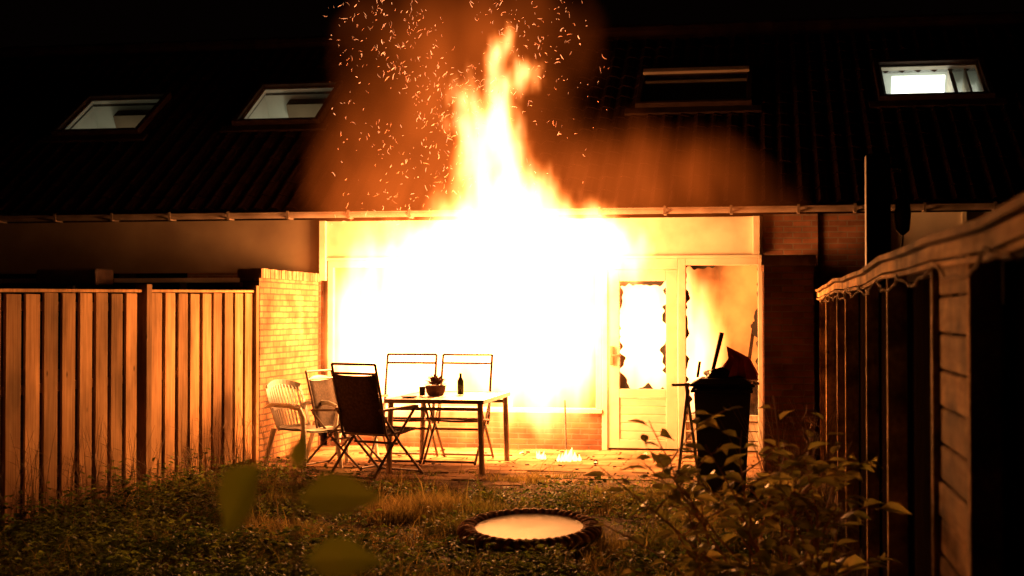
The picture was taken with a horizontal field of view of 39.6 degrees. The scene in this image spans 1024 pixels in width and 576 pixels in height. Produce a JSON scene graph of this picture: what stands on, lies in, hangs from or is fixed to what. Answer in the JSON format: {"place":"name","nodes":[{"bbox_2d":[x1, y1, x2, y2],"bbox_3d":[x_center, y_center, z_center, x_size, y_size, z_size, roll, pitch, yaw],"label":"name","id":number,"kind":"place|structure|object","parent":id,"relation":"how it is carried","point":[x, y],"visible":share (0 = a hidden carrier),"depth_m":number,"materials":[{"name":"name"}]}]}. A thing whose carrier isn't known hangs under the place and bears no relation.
{"place":"outdoors","nodes":[
{"label":"outdoors","id":0,"kind":"place"},
{"bbox_2d":[0,273,186,369],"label":"window glass","id":1,"kind":"object","parent":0,"point":[166,286],"visible":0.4,"depth_m":17.88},
{"bbox_2d":[0,47,407,214],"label":"roof","id":2,"kind":"structure","parent":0,"point":[185,156],"depth_m":19.21,"materials":[{"name":"tile"}]},
{"bbox_2d":[37,92,171,142],"bbox_3d":[-5.654,-2.409,20.070,1.550,0.857,1.301,0,-1,10],"label":"skylight frame","id":3,"kind":"object","parent":2,"relation":"in","point":[59,134],"visible":0.88,"depth_m":19.65,"materials":[{"name":"black metal"}]},
{"bbox_2d":[64,98,160,128],"bbox_3d":[-5.643,-2.417,20.131,1.144,0.649,0.997,0,-1,10],"label":"skylight sash","id":4,"kind":"object","parent":3,"relation":"in","point":[71,123],"visible":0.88,"depth_m":20.55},
{"bbox_2d":[62,98,154,143],"bbox_3d":[-5.597,-1.989,20.384,1.150,1.500,1.532,0,-1,10],"label":"skylight shaft","id":5,"kind":"object","parent":2,"relation":"attached to","point":[96,117],"visible":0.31,"depth_m":20.73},
{"bbox_2d":[113,110,149,127],"bbox_3d":[-5.378,-2.416,20.643,0.736,0.338,0.310,0,-1,10],"label":"attic cabinet","id":6,"kind":"object","parent":5,"relation":"in","point":[128,119],"visible":0.29,"depth_m":20.57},
{"bbox_2d":[0,211,316,222],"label":"gutter","id":7,"kind":"object","parent":2,"relation":"attached to","point":[231,216],"visible":1,"depth_m":17.33,"materials":[{"name":"metal"}]},
{"bbox_2d":[219,80,343,132],"bbox_3d":[-3.125,-2.530,19.816,1.500,0.879,1.335,0,-1,10],"label":"skylight frame","id":8,"kind":"object","parent":2,"relation":"in","point":[241,125],"visible":0.95,"depth_m":19.37,"materials":[{"name":"black metal"}]},
{"bbox_2d":[242,87,333,118],"bbox_3d":[-3.114,-2.538,19.877,1.094,0.670,1.031,0,-1,10],"label":"skylight sash","id":9,"kind":"object","parent":8,"relation":"in","point":[261,96],"visible":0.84,"depth_m":20.32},
{"bbox_2d":[248,87,330,118],"bbox_3d":[-3.068,-2.110,20.130,1.100,1.521,1.566,0,-1,10],"label":"skylight shaft","id":10,"kind":"object","parent":2,"relation":"attached to","point":[271,106],"visible":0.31,"depth_m":20.50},
{"bbox_2d":[286,98,326,117],"bbox_3d":[-2.853,-2.547,20.406,0.704,0.338,0.310,0,-1,10],"label":"attic cabinet","id":11,"kind":"object","parent":10,"relation":"attached to","point":[296,108],"visible":0.5,"depth_m":20.33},
{"bbox_2d":[7,48,464,222],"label":"roof slope","id":12,"kind":"structure","parent":0,"point":[375,218],"depth_m":25.84,"materials":[{"name":"tile"}]},
{"bbox_2d":[0,32,411,61],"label":"ridge tiles","id":13,"kind":"object","parent":12,"relation":"on","point":[205,47],"visible":0.86,"depth_m":22.20,"materials":[{"name":"black tile"}]},
{"bbox_2d":[0,382,882,575],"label":"tall dry grass","id":14,"kind":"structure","parent":0,"point":[801,512],"depth_m":10.63,"materials":[{"name":"plant"}]},
{"bbox_2d":[325,0,604,230],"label":"flying sparks","id":15,"kind":"object","parent":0,"point":[453,97],"visible":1,"depth_m":16.20,"materials":[{"name":"orange"}]},
{"bbox_2d":[0,338,1005,575],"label":"ground","id":16,"kind":"structure","parent":0,"point":[489,483],"depth_m":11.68,"materials":[{"name":"green plant"}]},
{"bbox_2d":[0,284,259,527],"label":"wooden fence","id":17,"kind":"object","parent":16,"relation":"on","point":[209,360],"visible":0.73,"depth_m":12.14,"materials":[{"name":"brown wood"}]},
{"bbox_2d":[0,272,323,445],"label":"brick wall","id":18,"kind":"structure","parent":16,"relation":"on","point":[213,286],"depth_m":17.54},
{"bbox_2d":[0,278,239,293],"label":"window frame","id":19,"kind":"object","parent":18,"relation":"attached to","point":[183,282],"visible":0.3,"depth_m":17.32,"materials":[{"name":"brown wood"}]},
{"bbox_2d":[36,268,113,285],"bbox_3d":[-5.387,-0.135,17.542,0.800,0.200,0.470,0,-1,10],"label":"window","id":20,"kind":"structure","parent":19,"relation":"attached to","point":[74,276],"depth_m":17.32,"materials":[{"name":"metal"}]},
{"bbox_2d":[0,220,322,273],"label":"cladding","id":21,"kind":"structure","parent":18,"relation":"on","point":[177,247],"depth_m":17.61,"materials":[{"name":"brown wood"}]},
{"bbox_2d":[240,278,318,462],"bbox_3d":[-2.631,0.902,16.220,0.220,1.980,2.060,0,-1,10],"label":"brickwork","id":22,"kind":"object","parent":16,"relation":"on","point":[288,329],"visible":0.71,"depth_m":16.03,"materials":[{"name":"brick"}]},
{"bbox_2d":[237,268,320,281],"bbox_3d":[-2.626,-0.142,16.240,0.278,0.104,2.096,0,-1,10],"label":"coping","id":23,"kind":"object","parent":22,"relation":"on","point":[272,274],"visible":0.8,"depth_m":15.65,"materials":[{"name":"brick"}]},
{"bbox_2d":[218,431,383,575],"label":"garden sapling","id":24,"kind":"object","parent":16,"relation":"on","point":[324,493],"visible":1,"depth_m":1.81,"materials":[{"name":"green plant"}]},
{"bbox_2d":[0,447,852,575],"bbox_3d":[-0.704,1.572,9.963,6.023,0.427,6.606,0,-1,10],"label":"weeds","id":25,"kind":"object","parent":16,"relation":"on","point":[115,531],"visible":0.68,"depth_m":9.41,"materials":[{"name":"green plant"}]},
{"bbox_2d":[457,507,601,561],"bbox_3d":[0.119,1.700,9.685,0.990,0.210,0.991,0,5,10],"label":"mini trampoline","id":26,"kind":"object","parent":16,"relation":"on","point":[513,529],"visible":0.93,"depth_m":9.60,"materials":[{"name":"plastic"}]},
{"bbox_2d":[335,265,757,440],"bbox_3d":[0.593,0.620,18.327,5.200,2.580,2.880,0,-1,10],"label":"room interior","id":27,"kind":"object","parent":16,"relation":"on","point":[554,335],"visible":0.39,"depth_m":19.77,"materials":[{"name":"paint"}]},
{"bbox_2d":[721,330,757,441],"bbox_3d":[2.645,1.153,17.269,0.675,1.495,0.833,0,-1,10],"label":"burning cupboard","id":28,"kind":"object","parent":27,"relation":"on","point":[754,396],"visible":0.14,"depth_m":17.13,"materials":[{"name":"brown wood"}]},
{"bbox_2d":[672,382,759,486],"bbox_3d":[1.763,1.317,12.309,0.751,1.014,0.128,0,-1,10],"label":"clothes airer","id":29,"kind":"object","parent":16,"relation":"on","point":[686,400],"visible":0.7,"depth_m":12.33,"materials":[{"name":"metal"}]},
{"bbox_2d":[689,377,755,501],"bbox_3d":[1.753,1.280,11.822,0.540,1.064,0.678,0,-1,10],"label":"wheelie bin","id":30,"kind":"object","parent":16,"relation":"on","point":[714,395],"visible":0.83,"depth_m":11.61,"materials":[{"name":"plastic"}]},
{"bbox_2d":[696,332,723,377],"bbox_3d":[1.658,0.561,11.953,0.253,0.382,0.075,0,-1,-17],"label":"wooden stick","id":31,"kind":"object","parent":30,"relation":"on","point":[718,346],"visible":0.8,"depth_m":11.96,"materials":[{"name":"black wood"}]},
{"bbox_2d":[703,366,745,378],"bbox_3d":[1.779,0.713,11.877,0.374,0.134,0.327,0,-1,10],"label":"garbage bag","id":32,"kind":"object","parent":30,"relation":"on","point":[721,372],"visible":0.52,"depth_m":11.77,"materials":[{"name":"plastic"}]},
{"bbox_2d":[723,346,758,379],"bbox_3d":[1.877,0.623,11.845,0.351,0.280,0.370,0,-1,10],"label":"folded parasol","id":33,"kind":"object","parent":30,"relation":"on","point":[738,364],"visible":0.89,"depth_m":11.77,"materials":[{"name":"red fabric"}]},
{"bbox_2d":[582,396,911,575],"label":"leafy shrub","id":34,"kind":"object","parent":16,"relation":"on","point":[735,503],"visible":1,"depth_m":5.94,"materials":[{"name":"green plant"}]},
{"bbox_2d":[764,265,814,474],"bbox_3d":[2.938,0.833,15.178,0.490,2.080,2.140,0,-1,10],"label":"brickwork","id":35,"kind":"object","parent":16,"relation":"on","point":[788,332],"visible":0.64,"depth_m":14.13,"materials":[{"name":"red brick"}]},
{"bbox_2d":[761,255,815,271],"bbox_3d":[2.936,-0.261,15.192,0.537,0.104,2.160,0,-1,10],"label":"coping","id":36,"kind":"object","parent":35,"relation":"on","point":[788,259],"visible":0.76,"depth_m":14.13,"materials":[{"name":"brick"}]},
{"bbox_2d":[763,214,818,453],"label":"party wall","id":37,"kind":"structure","parent":16,"relation":"on","point":[790,234],"depth_m":16.25,"materials":[{"name":"red brick"}]},
{"bbox_2d":[815,193,1023,575],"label":"wooden fence","id":38,"kind":"object","parent":16,"relation":"on","point":[898,354],"visible":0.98,"depth_m":4.84,"materials":[{"name":"brown wood"}]},
{"bbox_2d":[261,445,762,492],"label":"patio","id":39,"kind":"structure","parent":0,"point":[608,460],"depth_m":15.07,"materials":[{"name":"concrete"}]},
{"bbox_2d":[262,379,342,471],"bbox_3d":[-2.158,1.396,14.539,0.654,0.911,0.632,-1,-1,35],"label":"plastic chair","id":40,"kind":"object","parent":39,"relation":"on","point":[275,407],"visible":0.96,"depth_m":14.57,"materials":[{"name":"white plastic"}]},
{"bbox_2d":[305,369,385,470],"bbox_3d":[-1.731,1.349,14.700,0.725,1.002,0.531,0,-1,25],"label":"folding chair","id":41,"kind":"object","parent":39,"relation":"on","point":[319,391],"visible":0.54,"depth_m":14.73,"materials":[{"name":"metal"}]},
{"bbox_2d":[330,362,423,481],"bbox_3d":[-1.322,1.279,13.879,0.590,1.113,0.805,-1,-1,34],"label":"folding chair","id":42,"kind":"object","parent":39,"relation":"on","point":[360,409],"visible":0.94,"depth_m":13.68,"materials":[{"name":"fabric"}]},
{"bbox_2d":[368,353,438,463],"bbox_3d":[-1.169,1.289,15.406,0.608,1.146,0.829,0,-1,10],"label":"folding chair","id":43,"kind":"object","parent":39,"relation":"on","point":[403,419],"visible":0.48,"depth_m":15.63,"materials":[{"name":"metal"}]},
{"bbox_2d":[384,391,510,474],"bbox_3d":[-0.636,1.476,14.680,1.000,0.738,1.500,0,-1,10],"label":"garden table","id":44,"kind":"object","parent":39,"relation":"on","point":[479,398],"visible":0.83,"depth_m":14.06,"materials":[{"name":"metal"}]},
{"bbox_2d":[401,395,416,397],"bbox_3d":[-1.033,1.091,14.279,0.180,0.018,0.180,0,-1,10],"label":"plate","id":45,"kind":"object","parent":44,"relation":"on","point":[408,396],"visible":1,"depth_m":14.22,"materials":[{"name":"ceramic"}]},
{"bbox_2d":[419,386,424,395],"bbox_3d":[-0.923,1.059,14.616,0.070,0.093,0.070,0,-1,10],"label":"cup","id":46,"kind":"object","parent":44,"relation":"on","point":[421,390],"visible":1,"depth_m":14.59,"materials":[{"name":"plastic"}]},
{"bbox_2d":[424,375,448,395],"bbox_3d":[-0.783,0.991,14.659,0.309,0.231,0.278,0,-1,10],"label":"potted plant","id":47,"kind":"object","parent":44,"relation":"on","point":[437,389],"visible":1,"depth_m":14.58,"materials":[{"name":"ceramic"}]},
{"bbox_2d":[457,373,463,394],"bbox_3d":[-0.535,0.998,14.803,0.070,0.223,0.070,0,-1,10],"label":"bottle","id":48,"kind":"object","parent":44,"relation":"on","point":[460,385],"visible":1,"depth_m":14.78,"materials":[{"name":"brown glass"}]},
{"bbox_2d":[422,353,493,464],"bbox_3d":[-0.569,1.288,15.300,0.608,1.146,0.829,0,-1,13],"label":"folding chair","id":49,"kind":"object","parent":39,"relation":"on","point":[438,418],"visible":0.81,"depth_m":15.36,"materials":[{"name":"metal"}]},
{"bbox_2d":[327,411,601,449],"bbox_3d":[-0.583,1.691,16.992,3.340,0.430,0.120,0,-1,10],"label":"parapet brick under window","id":50,"kind":"object","parent":39,"relation":"on","point":[540,431],"visible":0.64,"depth_m":16.81,"materials":[{"name":"brick"}]},
{"bbox_2d":[328,259,601,413],"bbox_3d":[-0.601,0.570,17.000,3.390,1.808,0.190,0,-1,10],"label":"window frame","id":51,"kind":"object","parent":50,"relation":"on","point":[419,265],"visible":0.69,"depth_m":16.89,"materials":[{"name":"white paint"}]},
{"bbox_2d":[307,446,752,482],"bbox_3d":[0.260,1.851,14.959,4.505,0.025,3.400,0,-1,10],"label":"fire debris","id":52,"kind":"object","parent":39,"relation":"on","point":[506,465],"visible":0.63,"depth_m":15.32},
{"bbox_2d":[564,400,566,451],"bbox_3d":[0.595,1.564,15.786,0.022,0.612,0.472,0,-1,0],"label":"garden stake","id":53,"kind":"object","parent":39,"relation":"on","point":[565,425],"visible":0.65,"depth_m":15.81,"materials":[{"name":"wood"}]},
{"bbox_2d":[519,449,646,462],"bbox_3d":[0.717,1.792,15.537,1.445,0.157,0.927,0,-1,10],"label":"burning debris","id":54,"kind":"object","parent":39,"relation":"on","point":[570,457],"visible":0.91,"depth_m":15.29,"materials":[{"name":"yellow"}]},
{"bbox_2d":[602,258,762,451],"bbox_3d":[1.975,0.776,16.532,1.855,2.242,0.130,0,-1,10],"label":"door and window surround","id":55,"kind":"structure","parent":39,"relation":"on","point":[679,264],"depth_m":16.47,"materials":[{"name":"white paint"}]},
{"bbox_2d":[608,270,677,448],"bbox_3d":[1.520,0.828,16.553,0.804,2.080,0.115,0,-1,10],"label":"back door","id":56,"kind":"structure","parent":55,"relation":"attached to","point":[624,433],"depth_m":16.57,"materials":[{"name":"white paint"}]},
{"bbox_2d":[620,265,757,414],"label":"charred glazing remains","id":57,"kind":"object","parent":55,"relation":"attached to","point":[623,378],"visible":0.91,"depth_m":16.58,"materials":[{"name":"glass"}]},
{"bbox_2d":[0,0,1023,337],"label":"sky","id":58,"kind":"structure","parent":0,"point":[23,23],"materials":[{"name":"black"}]},
{"bbox_2d":[319,216,762,280],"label":"fascia panels","id":59,"kind":"object","parent":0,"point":[622,238],"visible":0.88,"depth_m":16.79,"materials":[{"name":"white paint"}]},
{"bbox_2d":[318,34,817,210],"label":"roof","id":60,"kind":"structure","parent":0,"point":[609,154],"depth_m":18.18,"materials":[{"name":"tile"}]},
{"bbox_2d":[316,204,818,218],"bbox_3d":[0.562,-0.884,16.539,5.870,0.098,0.186,0,-1,10],"label":"gutter","id":61,"kind":"object","parent":60,"relation":"attached to","point":[600,211],"visible":0.99,"depth_m":16.46,"materials":[{"name":"metal"}]},
{"bbox_2d":[624,68,761,115],"bbox_3d":[2.433,-2.612,18.945,1.770,0.746,1.123,0,-1,10],"label":"skylight frame","id":62,"kind":"object","parent":60,"relation":"on","point":[706,106],"visible":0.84,"depth_m":18.51,"materials":[{"name":"black metal"}]},
{"bbox_2d":[642,73,746,100],"bbox_3d":[2.440,-2.657,18.984,1.370,0.511,0.805,0,-1,10],"label":"skylight glass","id":63,"kind":"object","parent":62,"relation":"in","point":[696,87],"visible":1,"depth_m":19.01,"materials":[{"name":"black glass"}]},
{"bbox_2d":[643,66,748,74],"bbox_3d":[2.502,-2.961,19.344,1.430,0.097,0.122,0,-1,10],"label":"skylight hood","id":64,"kind":"object","parent":62,"relation":"attached to","point":[689,70],"visible":1,"depth_m":19.32,"materials":[{"name":"black metal"}]},
{"bbox_2d":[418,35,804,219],"bbox_3d":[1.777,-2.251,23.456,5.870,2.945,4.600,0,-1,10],"label":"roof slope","id":65,"kind":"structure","parent":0,"point":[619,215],"depth_m":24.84,"materials":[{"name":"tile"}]},
{"bbox_2d":[411,19,804,48],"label":"ridge tiles","id":66,"kind":"object","parent":65,"relation":"on","point":[697,30],"visible":0.89,"depth_m":21.11,"materials":[{"name":"black tile"}]},
{"bbox_2d":[865,153,910,290],"bbox_3d":[2.547,0.433,9.615,0.295,2.680,0.185,0,-1,10],"label":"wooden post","id":67,"kind":"object","parent":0,"point":[878,166],"visible":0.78,"depth_m":9.58,"materials":[{"name":"black wood"}]},
{"bbox_2d":[818,213,1004,456],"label":"brick wall","id":68,"kind":"structure","parent":0,"point":[841,245],"depth_m":16.19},
{"bbox_2d":[891,212,1023,304],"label":"cladding","id":69,"kind":"structure","parent":68,"relation":"attached to","point":[923,224],"depth_m":16.01,"materials":[{"name":"paint"}]},
{"bbox_2d":[962,212,966,295],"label":"cladding battens","id":70,"kind":"object","parent":69,"relation":"attached to","point":[964,217],"visible":0.18,"depth_m":15.91,"materials":[{"name":"white paint"}]},
{"bbox_2d":[806,26,1023,204],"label":"roof","id":71,"kind":"structure","parent":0,"point":[967,154],"depth_m":17.51,"materials":[{"name":"tile"}]},
{"bbox_2d":[818,201,1006,212],"bbox_3d":[6.348,-0.902,15.519,5.880,0.098,0.186,0,-1,10],"label":"gutter","id":72,"kind":"object","parent":71,"relation":"attached to","point":[922,207],"visible":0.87,"depth_m":15.75,"materials":[{"name":"metal"}]},
{"bbox_2d":[882,64,983,93],"bbox_3d":[5.522,-2.250,18.807,1.280,1.458,1.464,0,-1,10],"label":"skylight shaft","id":73,"kind":"object","parent":71,"relation":"attached to","point":[973,79],"visible":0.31,"depth_m":19.05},
{"bbox_2d":[891,75,944,93],"bbox_3d":[5.461,-2.738,19.130,0.691,0.223,0.149,0,-1,10],"label":"lit room panel","id":74,"kind":"object","parent":73,"relation":"in","point":[920,84],"visible":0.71,"depth_m":19.12,"materials":[{"name":"white"}]},
{"bbox_2d":[869,57,1007,108],"bbox_3d":[5.465,-2.670,18.493,1.680,0.815,1.233,0,-1,10],"label":"skylight frame","id":75,"kind":"object","parent":71,"relation":"in","point":[940,99],"visible":0.91,"depth_m":18.06,"materials":[{"name":"black metal"}]},
{"bbox_2d":[880,64,986,93],"bbox_3d":[5.476,-2.679,18.554,1.274,0.606,0.929,0,-1,10],"label":"skylight sash","id":76,"kind":"object","parent":75,"relation":"in","point":[932,67],"visible":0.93,"depth_m":18.94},
{"bbox_2d":[946,69,972,91],"bbox_3d":[5.860,-2.538,18.591,0.230,0.784,1.007,0,-1,10],"label":"curtain","id":77,"kind":"object","parent":71,"relation":"attached to","point":[951,85],"visible":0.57,"depth_m":18.73,"materials":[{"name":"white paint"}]}
]}

